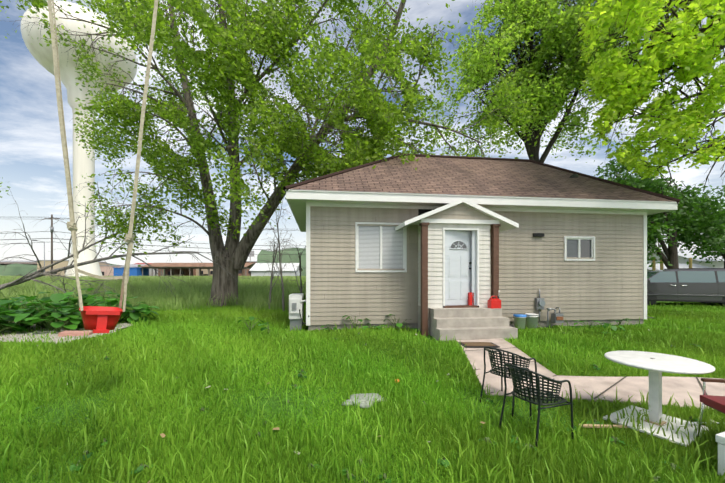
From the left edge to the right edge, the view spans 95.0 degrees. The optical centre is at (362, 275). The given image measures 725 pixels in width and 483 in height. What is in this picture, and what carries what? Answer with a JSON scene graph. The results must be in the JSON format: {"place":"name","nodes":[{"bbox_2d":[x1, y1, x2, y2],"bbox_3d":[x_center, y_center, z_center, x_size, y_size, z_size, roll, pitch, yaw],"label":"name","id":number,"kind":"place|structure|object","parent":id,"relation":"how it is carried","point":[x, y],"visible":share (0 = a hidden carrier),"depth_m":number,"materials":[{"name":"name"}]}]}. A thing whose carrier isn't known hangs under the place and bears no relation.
{"place":"outdoors","nodes":[
{"label":"outdoors","id":0,"kind":"place"},
{"bbox_2d":[0,275,305,311],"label":"meadow grass","id":1,"kind":"structure","parent":0,"point":[149,289],"depth_m":18.49,"materials":[{"name":"green plant"}]},
{"bbox_2d":[0,248,305,275],"bbox_3d":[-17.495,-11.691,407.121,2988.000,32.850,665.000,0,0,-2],"label":"hills","id":2,"kind":"structure","parent":0,"point":[15,269],"depth_m":78.21,"materials":[{"name":"green plant"}]},
{"bbox_2d":[0,286,724,482],"bbox_3d":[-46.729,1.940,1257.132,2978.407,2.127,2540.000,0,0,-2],"label":"ground","id":3,"kind":"structure","parent":0,"point":[272,401],"depth_m":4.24,"materials":[{"name":"green plant"}]},
{"bbox_2d":[0,322,132,342],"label":"gravel patch","id":4,"kind":"object","parent":3,"relation":"on","point":[18,334],"visible":0.21,"depth_m":8.08,"materials":[{"name":"grey gravel"}]},
{"bbox_2d":[58,331,93,336],"bbox_3d":[-6.924,1.407,8.060,0.604,0.120,0.300,0,0,-19],"label":"brick","id":5,"kind":"object","parent":4,"relation":"on","point":[71,333],"visible":0.79,"depth_m":7.94,"materials":[{"name":"brick"}]},
{"bbox_2d":[21,0,136,276],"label":"water tower","id":6,"kind":"structure","parent":3,"relation":"on","point":[83,164],"depth_m":47.07,"materials":[{"name":"metal"}]},
{"bbox_2d":[0,251,256,276],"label":"town buildings","id":7,"kind":"structure","parent":3,"relation":"on","point":[175,269],"depth_m":109.88,"materials":[{"name":"white"}]},
{"bbox_2d":[0,178,305,310],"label":"dead branches","id":8,"kind":"object","parent":3,"relation":"on","point":[30,276],"visible":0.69,"depth_m":13.32,"materials":[{"name":"brown wood"}]},
{"bbox_2d":[0,0,550,306],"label":"tree","id":9,"kind":"object","parent":3,"relation":"on","point":[372,149],"depth_m":13.07,"materials":[{"name":"green plant"}]},
{"bbox_2d":[47,0,157,332],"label":"swing","id":10,"kind":"object","parent":9,"relation":"hanging from","point":[98,319],"visible":1,"depth_m":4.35,"materials":[{"name":"red plastic"}]},
{"bbox_2d":[0,214,660,275],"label":"utility poles","id":11,"kind":"object","parent":3,"relation":"on","point":[51,231],"visible":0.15,"depth_m":57.86,"materials":[{"name":"brown wood"}]},
{"bbox_2d":[0,288,702,482],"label":"weeds","id":12,"kind":"object","parent":3,"relation":"on","point":[18,314],"depth_m":8.64,"materials":[{"name":"green plant"}]},
{"bbox_2d":[341,393,385,408],"bbox_3d":[0.004,1.661,4.484,0.631,0.070,0.498,0,0,-25],"label":"stone","id":13,"kind":"object","parent":3,"relation":"on","point":[364,402],"visible":0.81,"depth_m":4.42,"materials":[{"name":"stone"}]},
{"bbox_2d":[29,329,718,482],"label":"fallen leaves","id":14,"kind":"object","parent":3,"relation":"on","point":[163,435],"visible":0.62,"depth_m":3.61,"materials":[{"name":"brown plant"}]},
{"bbox_2d":[289,289,563,330],"bbox_3d":[1.763,0.909,8.818,7.594,1.091,1.428,0,0,1],"label":"yard clutter","id":15,"kind":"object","parent":3,"relation":"on","point":[296,307],"depth_m":8.88,"materials":[{"name":"plastic"}]},
{"bbox_2d":[283,153,679,340],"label":"house","id":16,"kind":"structure","parent":3,"relation":"on","point":[428,244],"depth_m":8.94,"materials":[{"name":"beige"}]},
{"bbox_2d":[249,250,723,318],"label":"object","id":17,"kind":"object","parent":3,"relation":"on","point":[256,269],"visible":0.06,"depth_m":34.01,"materials":[{"name":"white wood"}]},
{"bbox_2d":[480,347,536,416],"bbox_3d":[1.924,1.332,4.408,0.547,0.797,0.555,0,0,-34],"label":"chair","id":18,"kind":"object","parent":3,"relation":"on","point":[498,369],"visible":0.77,"depth_m":4.27,"materials":[{"name":"black metal"}]},
{"bbox_2d":[499,363,573,446],"bbox_3d":[1.863,1.354,3.613,0.547,0.798,0.555,0,0,-24],"label":"chair","id":19,"kind":"object","parent":3,"relation":"on","point":[519,390],"visible":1,"depth_m":3.46,"materials":[{"name":"black metal"}]},
{"bbox_2d":[579,422,724,427],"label":"wooden board","id":20,"kind":"object","parent":3,"relation":"on","point":[598,426],"visible":0.42,"depth_m":3.72,"materials":[{"name":"brown wood"}]},
{"bbox_2d":[603,351,714,446],"bbox_3d":[3.333,1.321,3.783,0.940,0.741,0.940,0,0,-30],"label":"table","id":21,"kind":"object","parent":3,"relation":"on","point":[656,365],"visible":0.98,"depth_m":3.73,"materials":[{"name":"beige plastic"}]},
{"bbox_2d":[647,268,724,306],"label":"minivan","id":22,"kind":"object","parent":3,"relation":"on","point":[704,285],"visible":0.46,"depth_m":15.25,"materials":[{"name":"grey paint"}]},
{"bbox_2d":[695,378,724,437],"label":"red chair","id":23,"kind":"object","parent":3,"relation":"on","point":[717,403],"visible":0.85,"depth_m":3.36,"materials":[{"name":"red metal"}]},
{"bbox_2d":[716,432,724,478],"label":"white cooler","id":24,"kind":"object","parent":3,"relation":"on","point":[720,438],"visible":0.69,"depth_m":2.83,"materials":[{"name":"white plastic"}]},
{"bbox_2d":[0,0,724,264],"label":"sky","id":25,"kind":"structure","parent":0,"point":[31,153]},
{"bbox_2d":[429,0,678,162],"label":"tree","id":26,"kind":"object","parent":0,"point":[560,18],"depth_m":18.65,"materials":[{"name":"green plant"}]},
{"bbox_2d":[456,338,724,410],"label":"path","id":27,"kind":"structure","parent":0,"point":[680,388],"depth_m":4.96,"materials":[{"name":"concrete"}]},
{"bbox_2d":[459,342,499,346],"bbox_3d":[2.431,1.447,6.979,0.720,0.020,0.480,0,0,-2],"label":"doormat","id":28,"kind":"object","parent":27,"relation":"on","point":[478,344],"visible":0.89,"depth_m":6.92,"materials":[{"name":"brown rubber"}]},
{"bbox_2d":[561,0,724,204],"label":"tree","id":29,"kind":"object","parent":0,"point":[627,99],"depth_m":8.57,"materials":[{"name":"green plant"}]},
{"bbox_2d":[593,159,715,268],"bbox_3d":[19.049,-3.388,23.365,8.125,10.366,7.362,0,0,-19],"label":"tree","id":30,"kind":"object","parent":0,"point":[654,231],"depth_m":21.85,"materials":[{"name":"green plant"}]},
{"bbox_2d":[661,182,724,267],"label":"tree","id":31,"kind":"object","parent":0,"point":[689,235],"depth_m":21.94,"materials":[{"name":"green plant"}]},
{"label":"tree branches","id":32,"kind":"object","parent":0,"visible":0},
{"bbox_2d":[684,185,724,266],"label":"tree","id":33,"kind":"object","parent":32,"relation":"attached to","point":[715,253],"visible":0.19,"depth_m":29.58,"materials":[{"name":"green plant"}]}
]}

